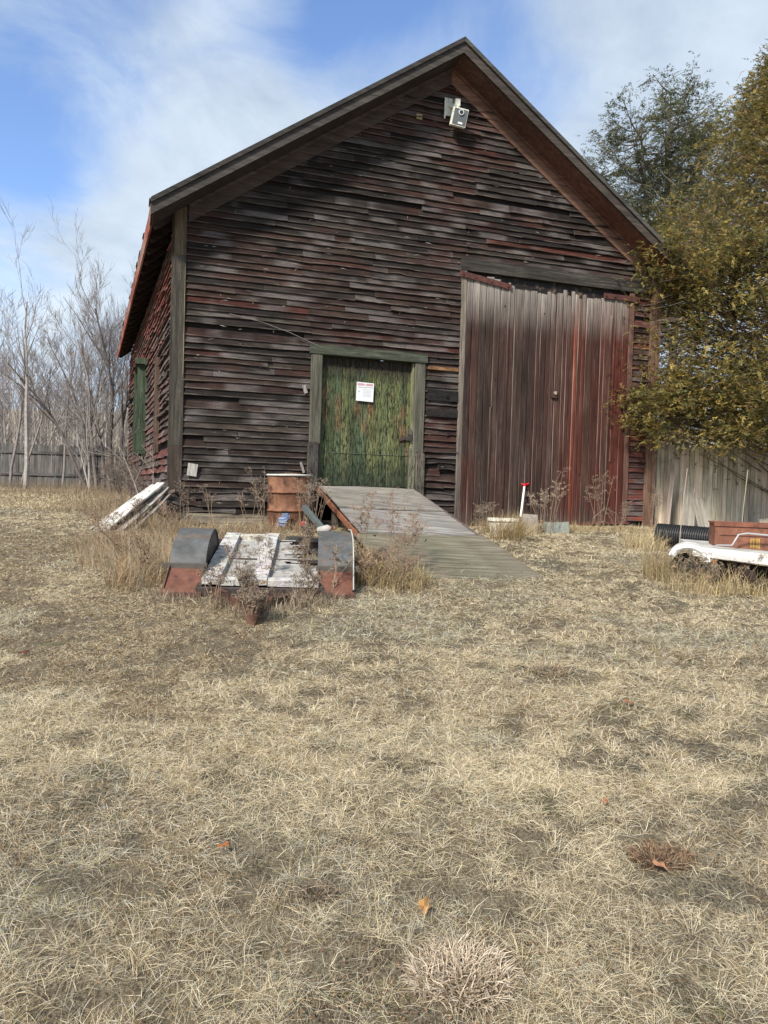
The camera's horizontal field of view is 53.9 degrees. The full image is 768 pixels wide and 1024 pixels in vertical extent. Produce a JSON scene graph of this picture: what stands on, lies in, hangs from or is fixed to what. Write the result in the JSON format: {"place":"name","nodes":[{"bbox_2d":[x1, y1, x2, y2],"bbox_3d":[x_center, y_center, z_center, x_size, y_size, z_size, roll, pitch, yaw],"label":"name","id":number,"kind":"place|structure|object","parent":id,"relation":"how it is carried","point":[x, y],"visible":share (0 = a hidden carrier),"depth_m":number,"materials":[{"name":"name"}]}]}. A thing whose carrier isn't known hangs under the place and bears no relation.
{"place":"outdoors","nodes":[
{"label":"outdoors","id":0,"kind":"place"},
{"bbox_2d":[0,486,127,510],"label":"lawn grass","id":1,"kind":"structure","parent":0,"point":[25,502],"depth_m":15.73,"materials":[{"name":"plant"}]},
{"bbox_2d":[317,525,332,533],"bbox_3d":[-0.648,0.194,8.381,0.172,0.096,0.096,-14,-4,20],"label":"plastic jug","id":2,"kind":"object","parent":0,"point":[326,528],"visible":0.75,"depth_m":8.35,"materials":[{"name":"white paint"}]},
{"bbox_2d":[0,409,767,1023],"bbox_3d":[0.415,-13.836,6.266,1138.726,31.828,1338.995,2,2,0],"label":"ground","id":3,"kind":"structure","parent":0,"point":[502,899],"depth_m":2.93,"materials":[{"name":"plant"}]},
{"bbox_2d":[0,200,51,488],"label":"bare tree","id":4,"kind":"object","parent":3,"relation":"on","point":[26,452],"visible":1,"depth_m":22.42,"materials":[{"name":"grey plant"}]},
{"bbox_2d":[0,289,84,487],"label":"bare tree","id":5,"kind":"object","parent":3,"relation":"on","point":[17,439],"visible":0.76,"depth_m":23.02,"materials":[{"name":"grey plant"}]},
{"bbox_2d":[0,313,107,445],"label":"bare tree","id":6,"kind":"object","parent":3,"relation":"on","point":[16,426],"visible":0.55,"depth_m":26.79,"materials":[{"name":"grey plant"}]},
{"bbox_2d":[10,292,110,488],"bbox_3d":[-9.771,-3.604,23.268,3.039,5.955,2.970,3,2,32],"label":"bare tree","id":7,"kind":"object","parent":3,"relation":"on","point":[64,433],"visible":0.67,"depth_m":23.09,"materials":[{"name":"grey plant"}]},
{"bbox_2d":[0,442,127,489],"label":"picket fence","id":8,"kind":"object","parent":3,"relation":"on","point":[40,465],"visible":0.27,"depth_m":24.24,"materials":[{"name":"wood"}]},
{"bbox_2d":[0,304,131,489],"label":"bare tree","id":9,"kind":"object","parent":3,"relation":"on","point":[79,475],"visible":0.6,"depth_m":23.00,"materials":[{"name":"grey plant"}]},
{"bbox_2d":[0,474,162,520],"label":"tall dry grass","id":10,"kind":"structure","parent":3,"relation":"on","point":[78,490],"depth_m":18.02,"materials":[{"name":"plant"}]},
{"bbox_2d":[54,372,110,491],"bbox_3d":[-8.706,-2.313,21.779,1.592,3.591,1.531,1,2,-31],"label":"bare tree","id":11,"kind":"object","parent":3,"relation":"on","point":[87,450],"visible":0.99,"depth_m":21.79,"materials":[{"name":"grey plant"}]},
{"bbox_2d":[39,292,129,491],"bbox_3d":[-8.545,-3.519,22.675,3.226,5.927,2.964,2,2,0],"label":"bare tree","id":12,"kind":"object","parent":3,"relation":"on","point":[87,375],"visible":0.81,"depth_m":22.40,"materials":[{"name":"grey plant"}]},
{"bbox_2d":[46,196,134,490],"bbox_3d":[-8.073,-4.885,23.015,3.746,8.661,3.226,2,2,20],"label":"bare tree","id":13,"kind":"object","parent":3,"relation":"on","point":[112,382],"visible":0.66,"depth_m":22.74,"materials":[{"name":"grey plant"}]},
{"bbox_2d":[72,497,119,544],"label":"dead weed","id":14,"kind":"object","parent":3,"relation":"on","point":[90,511],"visible":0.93,"depth_m":8.29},
{"bbox_2d":[74,305,128,474],"bbox_3d":[-9.343,-4.159,26.790,3.169,6.751,4.401,1,2,-23],"label":"bare tree","id":15,"kind":"object","parent":3,"relation":"on","point":[95,432],"visible":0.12,"depth_m":26.99,"materials":[{"name":"grey plant"}]},
{"bbox_2d":[87,506,120,530],"bbox_3d":[-3.387,-0.032,9.640,0.077,0.043,0.986,3,34,33],"label":"leaning board","id":16,"kind":"object","parent":3,"relation":"on","point":[92,528],"visible":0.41,"depth_m":9.43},
{"bbox_2d":[86,441,128,494],"bbox_3d":[-7.259,-1.165,20.578,1.427,1.495,1.976,1,2,-34],"label":"shrub","id":17,"kind":"object","parent":3,"relation":"on","point":[121,473],"visible":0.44,"depth_m":20.47,"materials":[{"name":"brown plant"}]},
{"bbox_2d":[89,513,127,559],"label":"dead weed","id":18,"kind":"object","parent":3,"relation":"on","point":[97,525],"visible":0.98,"depth_m":7.58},
{"bbox_2d":[63,398,155,511],"bbox_3d":[-4.099,-0.839,11.734,1.467,1.868,0.806,0,2,-39],"label":"sapling","id":19,"kind":"object","parent":3,"relation":"on","point":[152,460],"visible":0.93,"depth_m":11.74,"materials":[{"name":"grey plant"}]},
{"bbox_2d":[93,433,136,497],"bbox_3d":[-5.737,-1.065,17.768,1.552,1.643,2.034,3,2,38],"label":"shrub","id":20,"kind":"object","parent":3,"relation":"on","point":[119,443],"visible":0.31,"depth_m":17.61,"materials":[{"name":"brown plant"}]},
{"bbox_2d":[99,450,143,498],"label":"shrub","id":21,"kind":"object","parent":3,"relation":"on","point":[125,474],"visible":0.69,"depth_m":15.47,"materials":[{"name":"brown plant"}]},
{"bbox_2d":[95,485,153,528],"bbox_3d":[-3.258,-0.073,9.606,0.188,0.033,1.017,3,35,34],"label":"leaning board","id":22,"kind":"object","parent":3,"relation":"on","point":[121,508],"visible":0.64,"depth_m":9.61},
{"bbox_2d":[103,482,164,531],"bbox_3d":[-3.160,-0.074,9.537,0.156,0.041,1.047,3,38,34],"label":"leaning board","id":23,"kind":"object","parent":3,"relation":"on","point":[147,494],"visible":0.75,"depth_m":9.59,"materials":[{"name":"wood"}]},
{"bbox_2d":[113,492,157,529],"bbox_3d":[-3.219,-0.005,9.711,0.253,0.044,0.891,3,35,36],"label":"leaning board","id":24,"kind":"object","parent":3,"relation":"on","point":[145,501],"visible":0.17,"depth_m":9.67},
{"bbox_2d":[111,525,164,575],"bbox_3d":[-2.241,0.361,6.919,0.360,0.496,0.469,3,2,29],"label":"dead weed","id":25,"kind":"object","parent":3,"relation":"on","point":[139,541],"visible":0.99,"depth_m":6.86,"materials":[{"name":"plant"}]},
{"bbox_2d":[127,495,148,520],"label":"dead weed","id":26,"kind":"object","parent":3,"relation":"on","point":[136,508],"visible":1,"depth_m":9.46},
{"bbox_2d":[123,461,158,502],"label":"shrub","id":27,"kind":"object","parent":3,"relation":"on","point":[139,482],"visible":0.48,"depth_m":12.20,"materials":[{"name":"brown plant"}]},
{"bbox_2d":[116,487,168,530],"bbox_3d":[-3.048,-0.036,9.574,0.122,0.035,0.959,3,37,29],"label":"leaning board","id":28,"kind":"object","parent":3,"relation":"on","point":[158,496],"visible":0.82,"depth_m":9.62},
{"bbox_2d":[132,493,171,530],"bbox_3d":[-2.959,-0.007,9.612,0.104,0.040,0.903,2,35,25],"label":"leaning board","id":29,"kind":"object","parent":3,"relation":"on","point":[163,499],"visible":0.67,"depth_m":9.64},
{"bbox_2d":[154,497,191,541],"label":"dead weed","id":30,"kind":"object","parent":3,"relation":"on","point":[164,510],"visible":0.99,"depth_m":8.59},
{"bbox_2d":[164,489,185,525],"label":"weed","id":31,"kind":"object","parent":3,"relation":"on","point":[175,500],"visible":0.62,"depth_m":9.91,"materials":[{"name":"brown plant"}]},
{"bbox_2d":[174,479,196,525],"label":"dead weed","id":32,"kind":"object","parent":3,"relation":"on","point":[183,493],"visible":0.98,"depth_m":9.89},
{"bbox_2d":[62,505,317,592],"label":"tall dry grass","id":33,"kind":"structure","parent":3,"relation":"on","point":[128,573],"depth_m":7.85,"materials":[{"name":"plant"}]},
{"bbox_2d":[196,484,216,527],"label":"dead weed","id":34,"kind":"object","parent":3,"relation":"on","point":[211,500],"visible":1,"depth_m":10.01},
{"bbox_2d":[194,563,230,608],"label":"dead weed","id":35,"kind":"object","parent":3,"relation":"on","point":[219,575],"visible":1,"depth_m":5.95,"materials":[{"name":"plant"}]},
{"bbox_2d":[218,841,230,847],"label":"fallen leaf","id":36,"kind":"object","parent":3,"relation":"on","point":[226,843],"visible":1,"depth_m":2.76,"materials":[{"name":"plant"}]},
{"bbox_2d":[217,541,257,586],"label":"dead weed","id":37,"kind":"object","parent":3,"relation":"on","point":[233,554],"visible":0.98,"depth_m":6.66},
{"bbox_2d":[131,584,345,621],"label":"tall dry grass","id":38,"kind":"structure","parent":3,"relation":"on","point":[292,600],"depth_m":6.11,"materials":[{"name":"plant"}]},
{"bbox_2d":[230,561,267,594],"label":"dead weed","id":39,"kind":"object","parent":3,"relation":"on","point":[244,577],"visible":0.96,"depth_m":5.89,"materials":[{"name":"plant"}]},
{"bbox_2d":[230,586,274,614],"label":"dead weed","id":40,"kind":"object","parent":3,"relation":"on","point":[250,597],"visible":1,"depth_m":5.54,"materials":[{"name":"plant"}]},
{"bbox_2d":[234,487,270,526],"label":"dead weed","id":41,"kind":"object","parent":3,"relation":"on","point":[242,504],"visible":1,"depth_m":9.89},
{"bbox_2d":[245,466,267,525],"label":"dead weed","id":42,"kind":"object","parent":3,"relation":"on","point":[263,509],"visible":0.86,"depth_m":10.06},
{"bbox_2d":[159,528,358,624],"bbox_3d":[-1.091,0.511,6.816,1.710,0.574,2.667,2,11,-5],"label":"utility trailer","id":43,"kind":"object","parent":3,"relation":"on","point":[193,550],"visible":0.69,"depth_m":6.71,"materials":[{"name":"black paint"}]},
{"bbox_2d":[255,534,283,583],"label":"dead weed","id":44,"kind":"object","parent":3,"relation":"on","point":[268,542],"visible":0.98,"depth_m":6.72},
{"bbox_2d":[277,513,289,526],"bbox_3d":[-1.300,0.106,9.747,0.163,0.192,0.078,2,2,0],"label":"plastic scrap","id":45,"kind":"object","parent":3,"relation":"on","point":[285,517],"visible":0.88,"depth_m":9.74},
{"bbox_2d":[266,474,310,529],"bbox_3d":[-1.273,-0.137,10.095,0.598,0.734,0.599,1,3,0],"label":"rusty drum","id":46,"kind":"object","parent":3,"relation":"on","point":[282,495],"visible":0.67,"depth_m":9.85,"materials":[{"name":"orange metal"}]},
{"bbox_2d":[286,536,317,553],"bbox_3d":[-0.836,0.362,8.481,0.511,0.174,0.440,1,2,-17],"label":"scrap box","id":47,"kind":"object","parent":3,"relation":"on","point":[298,538],"visible":0.18,"depth_m":8.39,"materials":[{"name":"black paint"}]},
{"bbox_2d":[302,505,323,527],"bbox_3d":[-0.823,0.086,8.932,0.050,0.318,1.031,1,2,-21],"label":"steel angle","id":48,"kind":"object","parent":47,"relation":"on","point":[308,512],"visible":0.64,"depth_m":9.00,"materials":[{"name":"grey metal"}]},
{"bbox_2d":[288,531,317,569],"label":"dead weed","id":49,"kind":"object","parent":3,"relation":"on","point":[305,551],"visible":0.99,"depth_m":6.89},
{"bbox_2d":[292,475,318,523],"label":"dead weed","id":50,"kind":"object","parent":3,"relation":"on","point":[304,496],"visible":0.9,"depth_m":9.68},
{"bbox_2d":[298,519,318,557],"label":"dead weed","id":51,"kind":"object","parent":3,"relation":"on","point":[305,528],"visible":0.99,"depth_m":7.91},
{"bbox_2d":[290,563,335,602],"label":"dead weed","id":52,"kind":"object","parent":3,"relation":"on","point":[314,580],"visible":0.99,"depth_m":6.16,"materials":[{"name":"plant"}]},
{"bbox_2d":[292,877,340,905],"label":"leaf clump","id":53,"kind":"object","parent":3,"relation":"on","point":[327,887],"visible":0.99,"depth_m":2.56,"materials":[{"name":"plant"}]},
{"bbox_2d":[300,477,333,534],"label":"dead weed","id":54,"kind":"object","parent":3,"relation":"on","point":[310,497],"visible":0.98,"depth_m":9.40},
{"bbox_2d":[329,542,354,588],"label":"dead weed","id":55,"kind":"object","parent":3,"relation":"on","point":[338,561],"visible":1,"depth_m":6.52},
{"bbox_2d":[347,491,378,559],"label":"dead weed","id":56,"kind":"object","parent":3,"relation":"on","point":[361,517],"visible":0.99,"depth_m":7.57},
{"bbox_2d":[345,546,408,587],"bbox_3d":[-0.089,0.501,6.814,0.603,0.405,0.541,1,2,-21],"label":"dead weed","id":57,"kind":"object","parent":3,"relation":"on","point":[360,560],"visible":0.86,"depth_m":6.83,"materials":[{"name":"plant"}]},
{"bbox_2d":[359,540,402,584],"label":"dead weed","id":58,"kind":"object","parent":3,"relation":"on","point":[374,552],"visible":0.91,"depth_m":6.97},
{"bbox_2d":[0,324,766,494],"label":"wood","id":59,"kind":"object","parent":3,"relation":"on","point":[6,437],"visible":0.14,"depth_m":36.25,"materials":[{"name":"plant"}]},
{"bbox_2d":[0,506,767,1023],"bbox_3d":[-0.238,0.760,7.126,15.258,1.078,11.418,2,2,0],"label":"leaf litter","id":60,"kind":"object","parent":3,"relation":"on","point":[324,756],"visible":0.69,"depth_m":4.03,"materials":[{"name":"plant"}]},
{"bbox_2d":[366,486,423,563],"bbox_3d":[0.165,0.171,7.507,0.442,0.891,0.621,3,2,44],"label":"dead weed","id":61,"kind":"object","parent":3,"relation":"on","point":[391,512],"visible":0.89,"depth_m":7.43,"materials":[{"name":"plant"}]},
{"bbox_2d":[384,545,422,588],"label":"dead weed","id":62,"kind":"object","parent":3,"relation":"on","point":[410,564],"visible":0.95,"depth_m":6.81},
{"bbox_2d":[116,36,698,526],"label":"barn","id":63,"kind":"structure","parent":3,"relation":"on","point":[384,240],"depth_m":11.33,"materials":[{"name":"weathered wood plank"},{"name":"faded red paint"},{"name":"asphalt shingle"}]},
{"bbox_2d":[132,357,147,455],"bbox_3d":[-4.923,-2.070,15.249,0.260,1.840,1.450,1,2,-18],"label":"window","id":64,"kind":"structure","parent":63,"relation":"in","point":[140,381],"depth_m":14.66,"materials":[{"name":"wood"}]},
{"bbox_2d":[187,463,197,476],"bbox_3d":[-2.624,-0.578,10.340,0.149,0.184,0.012,1,2,-18],"label":"loose shingle","id":65,"kind":"object","parent":63,"relation":"attached to","point":[191,469],"visible":1,"depth_m":10.33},
{"bbox_2d":[229,313,322,347],"bbox_3d":[-1.507,-2.544,10.638,1.333,0.369,0.019,1,2,-17],"label":"wire","id":66,"kind":"object","parent":63,"relation":"attached to","point":[276,327],"visible":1,"depth_m":10.63,"materials":[{"name":"grey metal"}]},
{"bbox_2d":[356,382,373,401],"bbox_3d":[-0.280,-1.771,11.147,0.273,0.283,0.005,1,2,-18],"label":"paper notice","id":67,"kind":"object","parent":63,"relation":"attached to","point":[364,391],"visible":1,"depth_m":11.14,"materials":[{"name":"paper"}]},
{"bbox_2d":[320,356,411,487],"bbox_3d":[-0.238,-1.315,11.181,1.426,1.870,0.123,1,2,-18],"label":"green door","id":68,"kind":"structure","parent":63,"relation":"in","point":[363,443],"depth_m":11.20,"materials":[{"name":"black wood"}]},
{"bbox_2d":[427,408,457,417],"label":"patch board","id":69,"kind":"object","parent":63,"relation":"attached to","point":[434,412],"visible":1,"depth_m":11.48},
{"bbox_2d":[427,389,458,401],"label":"patch board","id":70,"kind":"object","parent":63,"relation":"attached to","point":[442,395],"visible":1,"depth_m":11.47,"materials":[{"name":"wood"}]},
{"bbox_2d":[428,366,458,371],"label":"patch board","id":71,"kind":"object","parent":63,"relation":"attached to","point":[443,368],"visible":1,"depth_m":11.47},
{"bbox_2d":[444,97,468,128],"bbox_3d":[1.086,-5.965,11.278,0.321,0.474,0.242,1,2,-18],"label":"security camera","id":72,"kind":"object","parent":63,"relation":"attached to","point":[456,113],"visible":1,"depth_m":11.23,"materials":[{"name":"white paint"}]},
{"bbox_2d":[459,270,556,526],"bbox_3d":[1.922,-1.691,11.810,1.750,3.929,0.100,1,2,-18],"label":"barn door","id":73,"kind":"structure","parent":63,"relation":"in","point":[509,393],"depth_m":11.81,"materials":[{"name":"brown wood"}]},
{"bbox_2d":[549,290,639,525],"bbox_3d":[3.440,-1.628,12.313,1.527,3.871,0.110,1,2,-18],"label":"barn door","id":74,"kind":"structure","parent":63,"relation":"in","point":[589,332],"depth_m":12.29,"materials":[{"name":"brown wood"}]},
{"bbox_2d":[393,513,426,573],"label":"dead weed","id":75,"kind":"object","parent":3,"relation":"on","point":[404,535],"visible":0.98,"depth_m":7.25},
{"bbox_2d":[418,896,431,914],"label":"fallen leaf","id":76,"kind":"object","parent":3,"relation":"on","point":[423,904],"visible":1,"depth_m":2.48,"materials":[{"name":"plant"}]},
{"bbox_2d":[317,486,542,579],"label":"wooden ramp","id":77,"kind":"structure","parent":3,"relation":"on","point":[463,548],"depth_m":8.63,"materials":[{"name":"grey wood"}]},
{"bbox_2d":[398,929,526,1020],"bbox_3d":[0.232,1.337,2.201,0.403,0.085,0.337,2,2,0],"label":"grass tuft","id":78,"kind":"object","parent":3,"relation":"on","point":[454,960],"visible":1,"depth_m":2.20,"materials":[{"name":"plant"}]},
{"bbox_2d":[472,500,497,532],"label":"dead weed","id":79,"kind":"object","parent":3,"relation":"on","point":[480,511],"visible":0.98,"depth_m":10.18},
{"bbox_2d":[352,507,654,593],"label":"tall dry grass","id":80,"kind":"structure","parent":3,"relation":"on","point":[518,529],"depth_m":7.60,"materials":[{"name":"plant"}]},
{"bbox_2d":[488,517,518,537],"bbox_3d":[1.532,0.201,9.756,0.340,0.245,0.243,1,2,-8],"label":"planter box","id":81,"kind":"object","parent":3,"relation":"on","point":[492,521],"visible":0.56,"depth_m":9.65,"materials":[{"name":"white paint"}]},
{"bbox_2d":[513,482,528,526],"bbox_3d":[2.155,-0.105,11.640,0.211,0.789,0.868,2,2,17],"label":"shovel","id":82,"kind":"object","parent":3,"relation":"on","point":[522,501],"visible":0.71,"depth_m":11.62,"materials":[{"name":"plastic"}]},
{"bbox_2d":[521,514,537,534],"bbox_3d":[1.999,0.184,10.358,0.215,0.314,0.122,2,2,-6],"label":"stone slab","id":83,"kind":"object","parent":3,"relation":"on","point":[531,516],"depth_m":10.34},
{"bbox_2d":[524,487,551,533],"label":"dead weed","id":84,"kind":"object","parent":3,"relation":"on","point":[544,506],"visible":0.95,"depth_m":10.52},
{"bbox_2d":[527,661,572,679],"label":"leaf clump","id":85,"kind":"object","parent":3,"relation":"on","point":[553,671],"visible":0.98,"depth_m":4.69,"materials":[{"name":"plant"}]},
{"bbox_2d":[537,467,569,533],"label":"dead weed","id":86,"kind":"object","parent":3,"relation":"on","point":[557,488],"visible":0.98,"depth_m":10.40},
{"bbox_2d":[543,522,568,533],"bbox_3d":[2.416,0.224,10.638,0.348,0.191,0.158,2,2,-4],"label":"stone block","id":87,"kind":"object","parent":3,"relation":"on","point":[560,527],"depth_m":10.56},
{"bbox_2d":[584,470,616,528],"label":"dead weed","id":88,"kind":"object","parent":3,"relation":"on","point":[595,480],"visible":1,"depth_m":10.85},
{"bbox_2d":[590,508,620,530],"bbox_3d":[3.217,0.125,10.930,0.449,0.375,0.060,2,2,0],"label":"wire hoop","id":89,"kind":"object","parent":3,"relation":"on","point":[609,510],"visible":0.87,"depth_m":10.90,"materials":[{"name":"grey metal"}]},
{"bbox_2d":[603,500,632,530],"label":"dead weed","id":90,"kind":"object","parent":3,"relation":"on","point":[626,509],"visible":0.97,"depth_m":11.15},
{"bbox_2d":[648,485,662,530],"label":"dead weed","id":91,"kind":"object","parent":3,"relation":"on","point":[656,504],"visible":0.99,"depth_m":11.59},
{"bbox_2d":[650,855,667,869],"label":"fallen leaf","id":92,"kind":"object","parent":3,"relation":"on","point":[661,863],"visible":1,"depth_m":2.69,"materials":[{"name":"plant"}]},
{"bbox_2d":[622,838,703,873],"bbox_3d":[1.018,1.255,2.776,0.312,0.057,0.234,2,2,0],"label":"leaf clump","id":93,"kind":"object","parent":3,"relation":"on","point":[653,848],"visible":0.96,"depth_m":2.78,"materials":[{"name":"plant"}]},
{"bbox_2d":[576,51,761,495],"bbox_3d":[8.051,-6.496,22.152,6.379,13.050,6.702,0,2,-42],"label":"hemlock tree","id":94,"kind":"object","parent":3,"relation":"on","point":[646,174],"visible":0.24,"depth_m":21.60,"materials":[{"name":"green plant"}]},
{"bbox_2d":[665,456,676,523],"bbox_3d":[4.802,-0.315,12.677,0.076,1.252,0.024,9,-6,-2],"label":"leaning board","id":95,"kind":"object","parent":3,"relation":"on","point":[670,491],"visible":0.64,"depth_m":12.67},
{"bbox_2d":[654,523,708,546],"bbox_3d":[4.002,0.335,9.160,1.353,0.333,0.294,3,2,37],"label":"corrugated pipe","id":96,"kind":"object","parent":3,"relation":"on","point":[694,533],"visible":0.27,"depth_m":9.30,"materials":[{"name":"plastic"}]},
{"bbox_2d":[652,550,711,588],"bbox_3d":[2.783,0.536,7.071,0.516,0.382,0.268,3,2,29],"label":"dead weed","id":97,"kind":"object","parent":3,"relation":"on","point":[690,561],"visible":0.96,"depth_m":7.02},
{"bbox_2d":[600,39,767,513],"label":"arborvitae","id":98,"kind":"object","parent":3,"relation":"on","point":[723,397],"visible":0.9,"depth_m":12.32,"materials":[{"name":"green plant"}]},
{"bbox_2d":[682,490,694,525],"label":"leaning board","id":99,"kind":"object","parent":3,"relation":"on","point":[688,514],"visible":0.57,"depth_m":12.72,"materials":[{"name":"wood"}]},
{"bbox_2d":[616,522,767,598],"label":"tall dry grass","id":100,"kind":"structure","parent":3,"relation":"on","point":[652,568],"depth_m":7.15,"materials":[{"name":"plant"}]},
{"bbox_2d":[691,498,710,526],"bbox_3d":[5.332,0.048,12.655,0.223,0.625,0.027,-7,-28,9],"label":"leaning board","id":101,"kind":"object","parent":3,"relation":"on","point":[701,511],"visible":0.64,"depth_m":12.67,"materials":[{"name":"wood"}]},
{"bbox_2d":[687,552,724,590],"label":"dead weed","id":102,"kind":"object","parent":3,"relation":"on","point":[713,567],"visible":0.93,"depth_m":7.01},
{"bbox_2d":[653,444,767,526],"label":"picket fence","id":103,"kind":"object","parent":3,"relation":"on","point":[729,505],"visible":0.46,"depth_m":13.36,"materials":[{"name":"wood"}]},
{"bbox_2d":[669,539,767,582],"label":"flatbed trailer","id":104,"kind":"object","parent":3,"relation":"on","point":[738,555],"visible":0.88,"depth_m":7.17,"materials":[{"name":"white metal"}]},
{"bbox_2d":[679,468,687,543],"bbox_3d":[2.937,-0.034,7.420,0.058,0.790,0.008,2,2,0],"label":"guide rod","id":105,"kind":"object","parent":104,"relation":"on","point":[683,504],"visible":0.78,"depth_m":7.42,"materials":[{"name":"plastic"}]},
{"bbox_2d":[708,521,767,550],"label":"steel box","id":106,"kind":"object","parent":104,"relation":"on","point":[724,532],"visible":0.97,"depth_m":7.43,"materials":[{"name":"metal"}]},
{"bbox_2d":[759,519,767,522],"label":"wood scrap","id":107,"kind":"object","parent":106,"relation":"on","point":[763,520],"visible":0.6,"depth_m":7.64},
{"bbox_2d":[710,533,767,547],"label":"strap","id":108,"kind":"object","parent":104,"relation":"on","point":[735,539],"visible":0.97,"depth_m":7.28,"materials":[{"name":"plastic"}]},
{"bbox_2d":[742,470,747,521],"bbox_3d":[3.627,-0.014,7.620,0.058,0.820,0.008,2,2,0],"label":"guide rod","id":109,"kind":"object","parent":104,"relation":"on","point":[744,496],"visible":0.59,"depth_m":7.61,"materials":[{"name":"plastic"}]},
{"bbox_2d":[718,554,763,590],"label":"dead weed","id":110,"kind":"object","parent":3,"relation":"on","point":[740,565],"visible":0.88,"depth_m":7.09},
{"bbox_2d":[0,0,767,429],"label":"sky","id":111,"kind":"structure","parent":0,"point":[106,106],"materials":[{"name":"blue"}]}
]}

